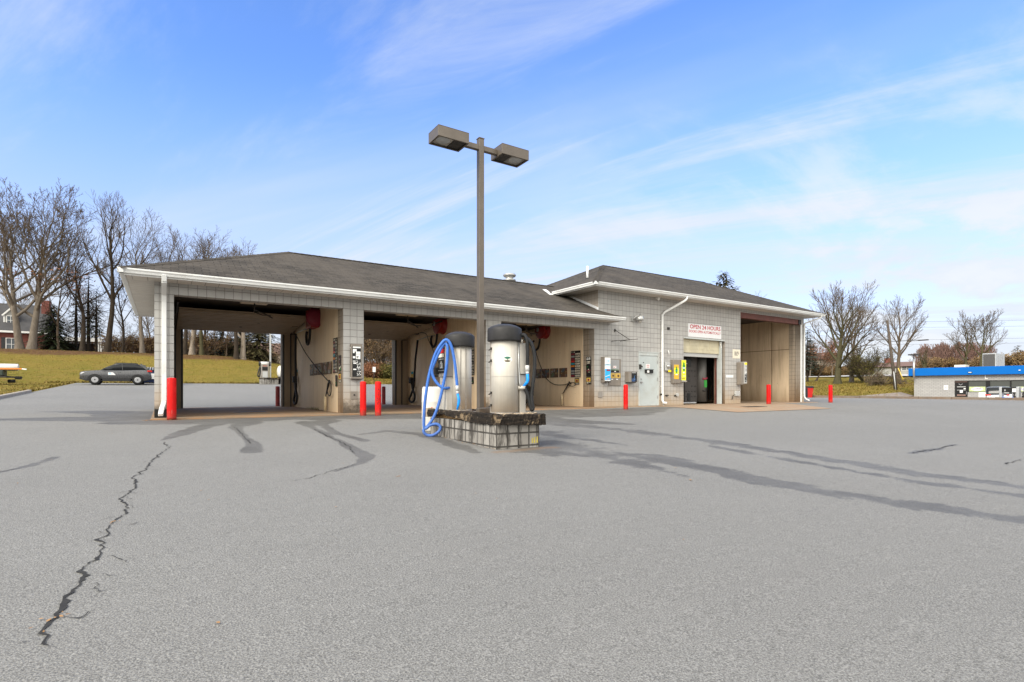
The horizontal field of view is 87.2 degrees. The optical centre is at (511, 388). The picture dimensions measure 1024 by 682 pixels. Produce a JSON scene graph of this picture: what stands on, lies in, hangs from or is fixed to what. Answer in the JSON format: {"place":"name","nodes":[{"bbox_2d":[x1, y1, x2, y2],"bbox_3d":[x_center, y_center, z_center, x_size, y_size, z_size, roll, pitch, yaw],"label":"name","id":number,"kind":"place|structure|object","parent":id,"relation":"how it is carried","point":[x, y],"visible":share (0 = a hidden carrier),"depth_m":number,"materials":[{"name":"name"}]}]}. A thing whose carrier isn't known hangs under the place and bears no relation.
{"place":"outdoors","nodes":[
{"label":"outdoors","id":0,"kind":"place"},
{"bbox_2d":[150,404,615,419],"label":"concrete slab","id":1,"kind":"structure","parent":0,"point":[214,412],"depth_m":16.79,"materials":[{"name":"concrete"}]},
{"bbox_2d":[116,252,825,417],"bbox_3d":[1.532,-2.642,24.163,30.722,6.705,8.972,0,0,-33],"label":"car wash","id":2,"kind":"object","parent":1,"relation":"on","point":[635,321],"visible":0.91,"depth_m":20.69,"materials":[{"name":"brick"}]},
{"bbox_2d":[292,329,306,404],"bbox_3d":[-7.930,-0.768,20.000,0.331,2.801,2.502,0,0,-33],"label":"foam brush","id":3,"kind":"object","parent":2,"relation":"attached to","point":[294,379],"visible":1,"depth_m":20.39,"materials":[{"name":"rubber"}]},
{"bbox_2d":[305,308,319,345],"bbox_3d":[-6.859,-2.143,18.383,0.600,1.295,1.226,0,0,-33],"label":"hose reel","id":4,"kind":"object","parent":2,"relation":"attached to","point":[312,318],"visible":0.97,"depth_m":17.91,"materials":[{"name":"rubber"}]},
{"bbox_2d":[296,335,331,410],"bbox_3d":[-6.708,-0.647,18.142,0.103,2.713,4.188,0,0,-36],"label":"spray wand","id":5,"kind":"object","parent":2,"relation":"attached to","point":[325,397],"visible":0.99,"depth_m":17.00,"materials":[{"name":"rubber"}]},
{"bbox_2d":[333,338,336,372],"bbox_3d":[-5.370,-1.010,16.336,0.008,1.060,0.450,0,0,-33],"label":"menu board","id":6,"kind":"object","parent":2,"relation":"attached to","point":[334,355],"visible":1,"depth_m":16.34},
{"bbox_2d":[350,344,361,379],"bbox_3d":[-4.582,-0.790,15.768,0.370,1.040,0.137,0,0,-33],"label":"change machine","id":7,"kind":"object","parent":2,"relation":"attached to","point":[355,361],"visible":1,"depth_m":15.73,"materials":[{"name":"metal"}]},
{"bbox_2d":[408,335,434,402],"bbox_3d":[-3.905,-0.768,22.614,0.331,2.801,2.502,0,0,-33],"label":"foam brush","id":8,"kind":"object","parent":2,"relation":"attached to","point":[411,380],"visible":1,"depth_m":23.09,"materials":[{"name":"rubber"}]},
{"bbox_2d":[430,319,447,347],"bbox_3d":[-2.938,-2.263,21.133,0.342,1.295,1.126,0,0,-33],"label":"hose reel","id":9,"kind":"object","parent":2,"relation":"attached to","point":[441,327],"visible":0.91,"depth_m":20.82,"materials":[{"name":"rubber"}]},
{"bbox_2d":[532,326,550,350],"bbox_3d":[1.217,-2.303,23.604,0.342,1.295,1.126,0,0,-33],"label":"hose reel","id":10,"kind":"object","parent":2,"relation":"attached to","point":[542,332],"visible":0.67,"depth_m":23.29,"materials":[{"name":"rubber"}]},
{"bbox_2d":[536,353,575,405],"bbox_3d":[1.825,-0.518,22.787,0.112,2.456,2.701,0,0,-35],"label":"spray wand","id":11,"kind":"object","parent":2,"relation":"attached to","point":[568,383],"visible":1,"depth_m":22.37,"materials":[{"name":"rubber"}]},
{"bbox_2d":[571,350,579,376],"bbox_3d":[2.572,-1.002,21.786,0.010,1.075,0.600,0,0,-33],"label":"menu board","id":12,"kind":"object","parent":2,"relation":"attached to","point":[575,363],"visible":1,"depth_m":21.78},
{"bbox_2d":[601,357,610,382],"bbox_3d":[3.655,-0.748,21.068,0.400,1.005,0.220,0,0,-33],"label":"vending box","id":13,"kind":"object","parent":2,"relation":"attached to","point":[605,369],"visible":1,"depth_m":21.00,"materials":[{"name":"metal"}]},
{"bbox_2d":[608,359,620,385],"bbox_3d":[4.106,-0.657,21.457,0.660,1.065,0.057,0,0,-33],"label":"vending machine","id":14,"kind":"object","parent":2,"relation":"attached to","point":[615,372],"visible":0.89,"depth_m":21.47,"materials":[{"name":"metal"}]},
{"bbox_2d":[625,372,636,382],"bbox_3d":[4.834,-0.463,21.823,0.480,0.455,0.236,0,0,-33],"label":"vending box","id":15,"kind":"object","parent":2,"relation":"attached to","point":[630,377],"visible":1,"depth_m":21.71,"materials":[{"name":"metal"}]},
{"bbox_2d":[671,359,686,382],"bbox_3d":[7.283,-0.757,23.430,0.857,1.025,0.210,0,0,-33],"label":"vending box","id":16,"kind":"object","parent":2,"relation":"attached to","point":[678,371],"visible":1,"depth_m":23.32,"materials":[{"name":"metal"}]},
{"bbox_2d":[688,323,720,338],"bbox_3d":[8.807,-2.619,24.537,2.340,0.587,0.010,0,0,-33],"label":"banner sign","id":17,"kind":"object","parent":2,"relation":"attached to","point":[703,331],"visible":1,"depth_m":24.51,"materials":[{"name":"plastic"}]},
{"bbox_2d":[737,362,746,384],"bbox_3d":[11.029,-0.745,25.816,0.420,1.090,0.286,0,0,-33],"label":"pay station","id":18,"kind":"object","parent":2,"relation":"attached to","point":[741,373],"visible":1,"depth_m":25.70,"materials":[{"name":"metal"}]},
{"bbox_2d":[0,349,913,395],"bbox_3d":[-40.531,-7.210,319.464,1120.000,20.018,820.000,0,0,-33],"label":"lawn","id":19,"kind":"structure","parent":0,"point":[103,364],"depth_m":59.72,"materials":[{"name":"green plant"}]},
{"bbox_2d":[0,364,26,382],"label":"utility trailer","id":20,"kind":"object","parent":19,"relation":"on","point":[4,368],"visible":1,"depth_m":38.40,"materials":[{"name":"metal"}]},
{"bbox_2d":[1,281,34,304],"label":"woodland tree","id":21,"kind":"object","parent":19,"relation":"on","point":[27,300],"visible":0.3,"depth_m":88.72,"materials":[{"name":"brown plant"}]},
{"bbox_2d":[23,304,78,350],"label":"hemlock tree","id":22,"kind":"object","parent":19,"relation":"on","point":[50,329],"visible":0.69,"depth_m":77.63,"materials":[{"name":"green plant"}]},
{"bbox_2d":[0,300,103,351],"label":"brick house","id":23,"kind":"structure","parent":19,"relation":"on","point":[7,333],"depth_m":81.53,"materials":[{"name":"red"}]},
{"bbox_2d":[6,338,14,348],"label":"window","id":24,"kind":"structure","parent":23,"relation":"in","point":[10,342],"depth_m":80.20,"materials":[{"name":"white glass"}]},
{"bbox_2d":[21,244,92,349],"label":"bare tree","id":25,"kind":"object","parent":19,"relation":"on","point":[57,327],"visible":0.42,"depth_m":76.57,"materials":[{"name":"brown plant"}]},
{"bbox_2d":[0,177,134,349],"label":"oak tree","id":26,"kind":"object","parent":19,"relation":"on","point":[8,265],"visible":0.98,"depth_m":72.14,"materials":[{"name":"brown plant"}]},
{"bbox_2d":[66,279,86,350],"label":"spruce tree","id":27,"kind":"object","parent":19,"relation":"on","point":[75,326],"visible":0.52,"depth_m":80.75,"materials":[{"name":"green plant"}]},
{"bbox_2d":[42,236,122,350],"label":"bare tree","id":28,"kind":"object","parent":19,"relation":"on","point":[82,346],"visible":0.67,"depth_m":74.75,"materials":[{"name":"brown plant"}]},
{"bbox_2d":[61,286,108,337],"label":"woodland tree","id":29,"kind":"object","parent":19,"relation":"on","point":[86,306],"visible":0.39,"depth_m":95.30,"materials":[{"name":"brown plant"}]},
{"bbox_2d":[71,276,100,350],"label":"spruce tree","id":30,"kind":"object","parent":19,"relation":"on","point":[88,345],"visible":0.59,"depth_m":80.59,"materials":[{"name":"green plant"}]},
{"bbox_2d":[86,289,107,351],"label":"spruce tree","id":31,"kind":"object","parent":19,"relation":"on","point":[96,326],"visible":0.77,"depth_m":80.00,"materials":[{"name":"green plant"}]},
{"bbox_2d":[85,247,131,352],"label":"bare tree","id":32,"kind":"object","parent":19,"relation":"on","point":[122,326],"visible":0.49,"depth_m":77.57,"materials":[{"name":"brown plant"}]},
{"bbox_2d":[93,332,139,352],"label":"brush","id":33,"kind":"object","parent":19,"relation":"on","point":[130,342],"visible":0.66,"depth_m":79.84,"materials":[{"name":"brown plant"}]},
{"bbox_2d":[65,190,169,351],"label":"bare tree","id":34,"kind":"object","parent":19,"relation":"on","point":[107,347],"visible":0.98,"depth_m":73.08,"materials":[{"name":"brown plant"}]},
{"bbox_2d":[86,205,176,352],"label":"bare tree","id":35,"kind":"object","parent":19,"relation":"on","point":[142,345],"visible":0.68,"depth_m":75.91,"materials":[{"name":"brown plant"}]},
{"bbox_2d":[121,298,153,338],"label":"woodland tree","id":36,"kind":"object","parent":19,"relation":"on","point":[143,320],"visible":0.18,"depth_m":101.92,"materials":[{"name":"brown plant"}]},
{"bbox_2d":[131,333,153,352],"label":"brush","id":37,"kind":"object","parent":19,"relation":"on","point":[148,348],"visible":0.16,"depth_m":79.99,"materials":[{"name":"brown plant"}]},
{"bbox_2d":[132,317,153,339],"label":"woodland tree","id":38,"kind":"object","parent":19,"relation":"on","point":[146,326],"visible":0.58,"depth_m":98.73,"materials":[{"name":"brown plant"}]},
{"bbox_2d":[126,224,183,263],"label":"bare tree","id":39,"kind":"object","parent":19,"relation":"on","point":[158,249],"visible":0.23,"depth_m":80.00,"materials":[{"name":"brown plant"}]},
{"bbox_2d":[148,224,218,354],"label":"bare tree","id":40,"kind":"object","parent":19,"relation":"on","point":[185,342],"visible":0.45,"depth_m":75.50,"materials":[{"name":"brown plant"}]},
{"bbox_2d":[160,228,242,354],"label":"bare tree","id":41,"kind":"object","parent":19,"relation":"on","point":[192,345],"visible":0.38,"depth_m":77.82,"materials":[{"name":"brown plant"}]},
{"bbox_2d":[177,236,231,354],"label":"bare tree","id":42,"kind":"object","parent":19,"relation":"on","point":[201,349],"visible":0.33,"depth_m":76.73,"materials":[{"name":"brown plant"}]},
{"bbox_2d":[183,330,233,354],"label":"brush","id":43,"kind":"object","parent":19,"relation":"on","point":[206,342],"visible":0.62,"depth_m":79.43,"materials":[{"name":"brown plant"}]},
{"bbox_2d":[204,331,232,356],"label":"evergreen shrub","id":44,"kind":"object","parent":19,"relation":"on","point":[220,352],"visible":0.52,"depth_m":81.36,"materials":[{"name":"green plant"}]},
{"bbox_2d":[221,237,252,358],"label":"bare tree","id":45,"kind":"object","parent":19,"relation":"on","point":[236,353],"visible":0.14,"depth_m":75.74,"materials":[{"name":"brown plant"}]},
{"bbox_2d":[219,332,257,358],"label":"evergreen tree","id":46,"kind":"object","parent":19,"relation":"on","point":[239,345],"visible":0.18,"depth_m":81.26,"materials":[{"name":"green plant"}]},
{"bbox_2d":[233,244,256,359],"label":"bare tree","id":47,"kind":"object","parent":19,"relation":"on","point":[243,347],"visible":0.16,"depth_m":76.55,"materials":[{"name":"brown plant"}]},
{"bbox_2d":[228,333,280,363],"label":"evergreen tree","id":48,"kind":"object","parent":19,"relation":"on","point":[263,354],"visible":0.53,"depth_m":79.27,"materials":[{"name":"green plant"}]},
{"bbox_2d":[364,360,386,377],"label":"shrub","id":49,"kind":"object","parent":19,"relation":"on","point":[368,370],"visible":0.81,"depth_m":68.39,"materials":[{"name":"brown plant"}]},
{"bbox_2d":[364,339,391,377],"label":"thicket","id":50,"kind":"object","parent":19,"relation":"on","point":[378,353],"visible":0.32,"depth_m":69.73,"materials":[{"name":"brown plant"}]},
{"bbox_2d":[364,339,391,363],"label":"thicket","id":51,"kind":"object","parent":19,"relation":"on","point":[379,349],"visible":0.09,"depth_m":71.06,"materials":[{"name":"brown plant"}]},
{"bbox_2d":[372,361,391,378],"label":"shrub","id":52,"kind":"object","parent":19,"relation":"on","point":[387,372],"visible":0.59,"depth_m":68.69,"materials":[{"name":"green plant"}]},
{"bbox_2d":[713,271,740,290],"bbox_3d":[24.100,-6.320,61.701,13.254,14.633,12.121,0,0,21],"label":"spruce tree","id":53,"kind":"object","parent":19,"relation":"on","point":[725,284],"visible":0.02,"depth_m":61.74,"materials":[{"name":"green plant"}]},
{"bbox_2d":[805,329,824,381],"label":"pine tree","id":54,"kind":"object","parent":19,"relation":"on","point":[807,365],"visible":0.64,"depth_m":97.28,"materials":[{"name":"green plant"}]},
{"bbox_2d":[810,337,845,380],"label":"leaning tree","id":55,"kind":"object","parent":19,"relation":"on","point":[827,358],"visible":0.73,"depth_m":97.48,"materials":[{"name":"brown plant"}]},
{"bbox_2d":[822,366,843,376],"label":"hedge shrub","id":56,"kind":"object","parent":19,"relation":"on","point":[827,371],"visible":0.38,"depth_m":123.57,"materials":[{"name":"brown plant"}]},
{"bbox_2d":[805,280,886,383],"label":"bare tree","id":57,"kind":"object","parent":19,"relation":"on","point":[840,347],"visible":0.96,"depth_m":81.64,"materials":[{"name":"brown plant"}]},
{"bbox_2d":[830,304,892,382],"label":"bare tree","id":58,"kind":"object","parent":19,"relation":"on","point":[850,378],"visible":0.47,"depth_m":85.09,"materials":[{"name":"brown plant"}]},
{"bbox_2d":[830,344,901,382],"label":"shrub","id":59,"kind":"object","parent":19,"relation":"on","point":[860,366],"visible":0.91,"depth_m":80.97,"materials":[{"name":"green plant"}]},
{"bbox_2d":[857,367,913,385],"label":"brush","id":60,"kind":"object","parent":19,"relation":"on","point":[873,380],"visible":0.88,"depth_m":73.83,"materials":[{"name":"brown plant"}]},
{"bbox_2d":[850,358,928,374],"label":"house","id":61,"kind":"structure","parent":19,"relation":"on","point":[905,367],"depth_m":123.38,"materials":[{"name":"white"}]},
{"bbox_2d":[866,293,928,382],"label":"bare tree","id":62,"kind":"object","parent":19,"relation":"on","point":[899,353],"visible":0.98,"depth_m":75.78,"materials":[{"name":"brown plant"}]},
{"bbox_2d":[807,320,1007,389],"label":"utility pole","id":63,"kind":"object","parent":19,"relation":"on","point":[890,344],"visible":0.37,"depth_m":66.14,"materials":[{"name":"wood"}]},
{"bbox_2d":[913,347,929,367],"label":"pollard tree","id":64,"kind":"object","parent":19,"relation":"on","point":[924,363],"visible":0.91,"depth_m":94.70,"materials":[{"name":"brown plant"}]},
{"bbox_2d":[915,356,946,367],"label":"back brush","id":65,"kind":"object","parent":19,"relation":"on","point":[931,362],"visible":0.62,"depth_m":105.93,"materials":[{"name":"brown plant"}]},
{"bbox_2d":[932,342,955,361],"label":"rose brown tree","id":66,"kind":"object","parent":19,"relation":"on","point":[943,352],"visible":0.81,"depth_m":108.50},
{"bbox_2d":[933,356,961,367],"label":"back brush","id":67,"kind":"object","parent":19,"relation":"on","point":[945,364],"visible":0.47,"depth_m":105.68,"materials":[{"name":"brown plant"}]},
{"bbox_2d":[940,345,958,358],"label":"rose brown tree","id":68,"kind":"object","parent":19,"relation":"on","point":[947,347],"visible":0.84,"depth_m":107.67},
{"bbox_2d":[943,357,973,366],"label":"back brush","id":69,"kind":"object","parent":19,"relation":"on","point":[955,362],"visible":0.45,"depth_m":103.64,"materials":[{"name":"brown plant"}]},
{"bbox_2d":[942,311,984,364],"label":"bare tree","id":70,"kind":"object","parent":19,"relation":"on","point":[956,343],"visible":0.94,"depth_m":88.00,"materials":[{"name":"brown plant"}]},
{"bbox_2d":[956,342,980,360],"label":"rose brown tree","id":71,"kind":"object","parent":19,"relation":"on","point":[973,353],"visible":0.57,"depth_m":104.24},
{"bbox_2d":[960,308,1007,366],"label":"bare tree","id":72,"kind":"object","parent":19,"relation":"on","point":[985,329],"visible":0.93,"depth_m":86.80,"materials":[{"name":"brown plant"}]},
{"bbox_2d":[995,350,1023,365],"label":"back brush","id":73,"kind":"object","parent":19,"relation":"on","point":[1016,359],"visible":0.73,"depth_m":95.03,"materials":[{"name":"brown plant"}]},
{"bbox_2d":[0,383,1023,681],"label":"parking lot","id":74,"kind":"structure","parent":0,"point":[850,541],"depth_m":3.67,"materials":[{"name":"asphalt"}]},
{"bbox_2d":[0,390,31,398],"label":"kerb","id":75,"kind":"structure","parent":74,"relation":"on","point":[14,394],"depth_m":25.94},
{"bbox_2d":[38,442,169,650],"bbox_3d":[-3.760,0.954,5.402,0.202,0.224,7.459,0,0,-29],"label":"pavement crack","id":76,"kind":"object","parent":74,"relation":"on","point":[63,604],"visible":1,"depth_m":2.92,"materials":[{"name":"asphalt"}]},
{"bbox_2d":[80,363,151,384],"bbox_3d":[-30.921,-1.164,42.161,4.524,1.722,2.160,0,0,-33],"label":"parked car","id":77,"kind":"object","parent":74,"relation":"on","point":[137,374],"visible":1,"depth_m":41.61,"materials":[{"name":"grey metal"}]},
{"bbox_2d":[167,378,176,419],"bbox_3d":[-8.062,0.234,12.745,0.207,0.993,0.207,0,0,-33],"label":"bollard","id":78,"kind":"object","parent":74,"relation":"on","point":[171,399],"visible":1,"depth_m":12.66,"materials":[{"name":"metal"}]},
{"bbox_2d":[259,378,280,383],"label":"vacuum island","id":79,"kind":"structure","parent":74,"relation":"on","point":[269,380],"depth_m":51.24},
{"bbox_2d":[257,361,270,377],"bbox_3d":[-23.666,-1.808,51.244,1.178,1.576,0.668,0,0,-33],"label":"vacuum","id":80,"kind":"object","parent":79,"relation":"on","point":[263,369],"visible":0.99,"depth_m":51.03,"materials":[{"name":"silver metal"}]},
{"bbox_2d":[269,334,270,377],"bbox_3d":[-23.191,-3.500,51.593,1.500,5.120,0.400,0,0,-33],"label":"area light","id":81,"kind":"object","parent":79,"relation":"on","point":[269,355],"visible":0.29,"depth_m":51.55,"materials":[{"name":"white metal"}]},
{"bbox_2d":[275,386,279,405],"bbox_3d":[-9.633,0.326,22.123,0.181,0.868,0.181,0,0,-33],"label":"bollard","id":82,"kind":"object","parent":74,"relation":"on","point":[277,396],"visible":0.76,"depth_m":22.06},
{"bbox_2d":[360,381,365,415],"bbox_3d":[-4.088,0.279,14.778,0.177,0.963,0.177,0,0,-33],"label":"bollard","id":83,"kind":"object","parent":74,"relation":"on","point":[362,398],"visible":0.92,"depth_m":14.71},
{"bbox_2d":[375,381,380,415],"bbox_3d":[-3.679,0.279,14.781,0.177,0.963,0.177,0,0,-33],"label":"bollard","id":84,"kind":"object","parent":74,"relation":"on","point":[377,398],"visible":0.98,"depth_m":14.72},
{"bbox_2d":[422,387,439,431],"bbox_3d":[-1.552,0.408,10.996,0.597,0.900,0.598,0,0,-33],"label":"sign","id":85,"kind":"object","parent":74,"relation":"on","point":[433,394],"visible":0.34,"depth_m":10.73,"materials":[{"name":"plastic"}]},
{"bbox_2d":[426,408,545,449],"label":"vacuum island","id":86,"kind":"structure","parent":74,"relation":"on","point":[495,431],"depth_m":8.65,"materials":[{"name":"concrete block"},{"name":"dark stone"}]},
{"bbox_2d":[422,332,474,436],"bbox_3d":[-1.176,-0.097,10.085,1.012,1.970,0.567,0,0,-33],"label":"vacuum","id":87,"kind":"object","parent":86,"relation":"on","point":[453,356],"visible":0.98,"depth_m":9.98,"materials":[{"name":"silver metal"}]},
{"bbox_2d":[429,124,528,412],"bbox_3d":[-0.536,-2.021,9.560,1.830,4.889,0.500,0,0,-33],"label":"area light","id":88,"kind":"object","parent":86,"relation":"on","point":[449,138],"visible":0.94,"depth_m":9.56,"materials":[{"name":"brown metal"}]},
{"bbox_2d":[487,324,535,413],"bbox_3d":[-0.053,-0.330,9.019,0.712,1.504,0.631,0,0,-33],"label":"vacuum","id":89,"kind":"object","parent":86,"relation":"on","point":[509,369],"visible":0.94,"depth_m":8.83,"materials":[{"name":"silver metal"}]},
{"bbox_2d":[623,385,627,408],"bbox_3d":[4.077,0.305,19.281,0.177,0.913,0.177,0,0,-33],"label":"bollard","id":90,"kind":"object","parent":74,"relation":"on","point":[625,396],"visible":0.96,"depth_m":19.21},
{"bbox_2d":[659,403,830,411],"bbox_3d":[10.627,0.764,22.748,9.404,0.081,3.980,0,0,-33],"label":"concrete pad","id":91,"kind":"object","parent":74,"relation":"on","point":[769,407],"visible":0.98,"depth_m":21.83,"materials":[{"name":"concrete"}]},
{"bbox_2d":[766,384,770,403],"bbox_3d":[12.099,0.279,25.361,0.207,0.963,0.207,0,0,-33],"label":"bollard","id":92,"kind":"object","parent":91,"relation":"on","point":[768,393],"visible":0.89,"depth_m":25.28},
{"bbox_2d":[805,386,813,397],"bbox_3d":[30.159,0.319,55.039,1.180,1.170,0.908,0,0,-33],"label":"waste bin","id":93,"kind":"object","parent":74,"relation":"on","point":[808,391],"visible":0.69,"depth_m":54.58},
{"bbox_2d":[828,385,832,402],"bbox_3d":[16.974,0.276,28.670,0.207,0.968,0.207,0,0,-33],"label":"bollard","id":94,"kind":"object","parent":74,"relation":"on","point":[830,393],"visible":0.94,"depth_m":28.59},
{"bbox_2d":[812,395,1023,400],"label":"kerb","id":95,"kind":"structure","parent":74,"relation":"on","point":[959,398],"depth_m":47.23,"materials":[{"name":"concrete"}]},
{"bbox_2d":[908,354,1023,397],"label":"corner store","id":96,"kind":"structure","parent":74,"relation":"on","point":[955,382],"depth_m":58.48,"materials":[{"name":"grey brick"}]},
{"bbox_2d":[955,381,967,396],"bbox_3d":[49.056,0.237,58.715,0.160,2.245,1.130,0,0,-33],"label":"door","id":97,"kind":"structure","parent":96,"relation":"in","point":[961,387],"depth_m":58.70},
{"bbox_2d":[969,381,985,386],"bbox_3d":[49.809,-0.265,57.583,0.030,1.150,1.450,0,0,-33],"label":"window","id":98,"kind":"structure","parent":96,"relation":"in","point":[971,383],"depth_m":57.57,"materials":[{"name":"grey glass"}]},
{"bbox_2d":[968,380,1018,391],"bbox_3d":[52.624,-0.269,53.166,0.240,1.237,12.055,0,0,-33],"label":"window frame","id":99,"kind":"structure","parent":96,"relation":"in","point":[987,381],"depth_m":56.67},
{"bbox_2d":[983,353,1004,365],"bbox_3d":[52.392,-3.001,58.497,3.200,1.618,1.350,0,0,-33],"label":"rooftop unit","id":100,"kind":"object","parent":96,"relation":"on","point":[993,359],"visible":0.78,"depth_m":57.76,"materials":[{"name":"metal"}]},
{"bbox_2d":[990,381,1009,386],"bbox_3d":[50.825,-0.265,56.019,0.030,1.150,1.580,0,0,-33],"label":"window","id":101,"kind":"structure","parent":96,"relation":"in","point":[992,383],"depth_m":56.02,"materials":[{"name":"grey glass"}]},
{"bbox_2d":[1012,380,1023,386],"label":"window","id":102,"kind":"structure","parent":96,"relation":"in","point":[1020,383],"depth_m":54.81,"materials":[{"name":"grey glass"}]},
{"bbox_2d":[0,0,1023,365],"label":"sky","id":103,"kind":"structure","parent":0,"point":[791,149],"materials":[{"name":"blue"}]},
{"bbox_2d":[616,401,815,407],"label":"concrete slab","id":104,"kind":"structure","parent":0,"point":[748,402],"depth_m":26.04,"materials":[{"name":"concrete"}]},
{"bbox_2d":[684,352,713,403],"bbox_3d":[8.757,-0.515,25.427,3.585,2.390,0.690,0,0,-33],"label":"door","id":105,"kind":"structure","parent":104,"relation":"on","point":[699,371],"depth_m":25.39,"materials":[{"name":"silver metal"}]},
{"bbox_2d":[861,392,912,395],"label":"path","id":106,"kind":"structure","parent":0,"point":[896,393],"depth_m":61.90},
{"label":"forecourt","id":107,"kind":"structure","parent":0,"visible":0},
{"bbox_2d":[985,387,1015,396],"bbox_3d":[45.017,0.720,49.771,2.310,1.840,4.864,0,0,42],"label":"parked car","id":108,"kind":"object","parent":107,"relation":"on","point":[992,392],"visible":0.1,"depth_m":48.33,"materials":[{"name":"silver metal"}]},
{"bbox_2d":[999,387,1020,397],"bbox_3d":[42.280,0.695,45.700,0.701,1.730,1.280,0,0,-33],"label":"fuel pump","id":109,"kind":"object","parent":107,"relation":"on","point":[1002,390],"visible":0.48,"depth_m":45.48,"materials":[{"name":"metal"}]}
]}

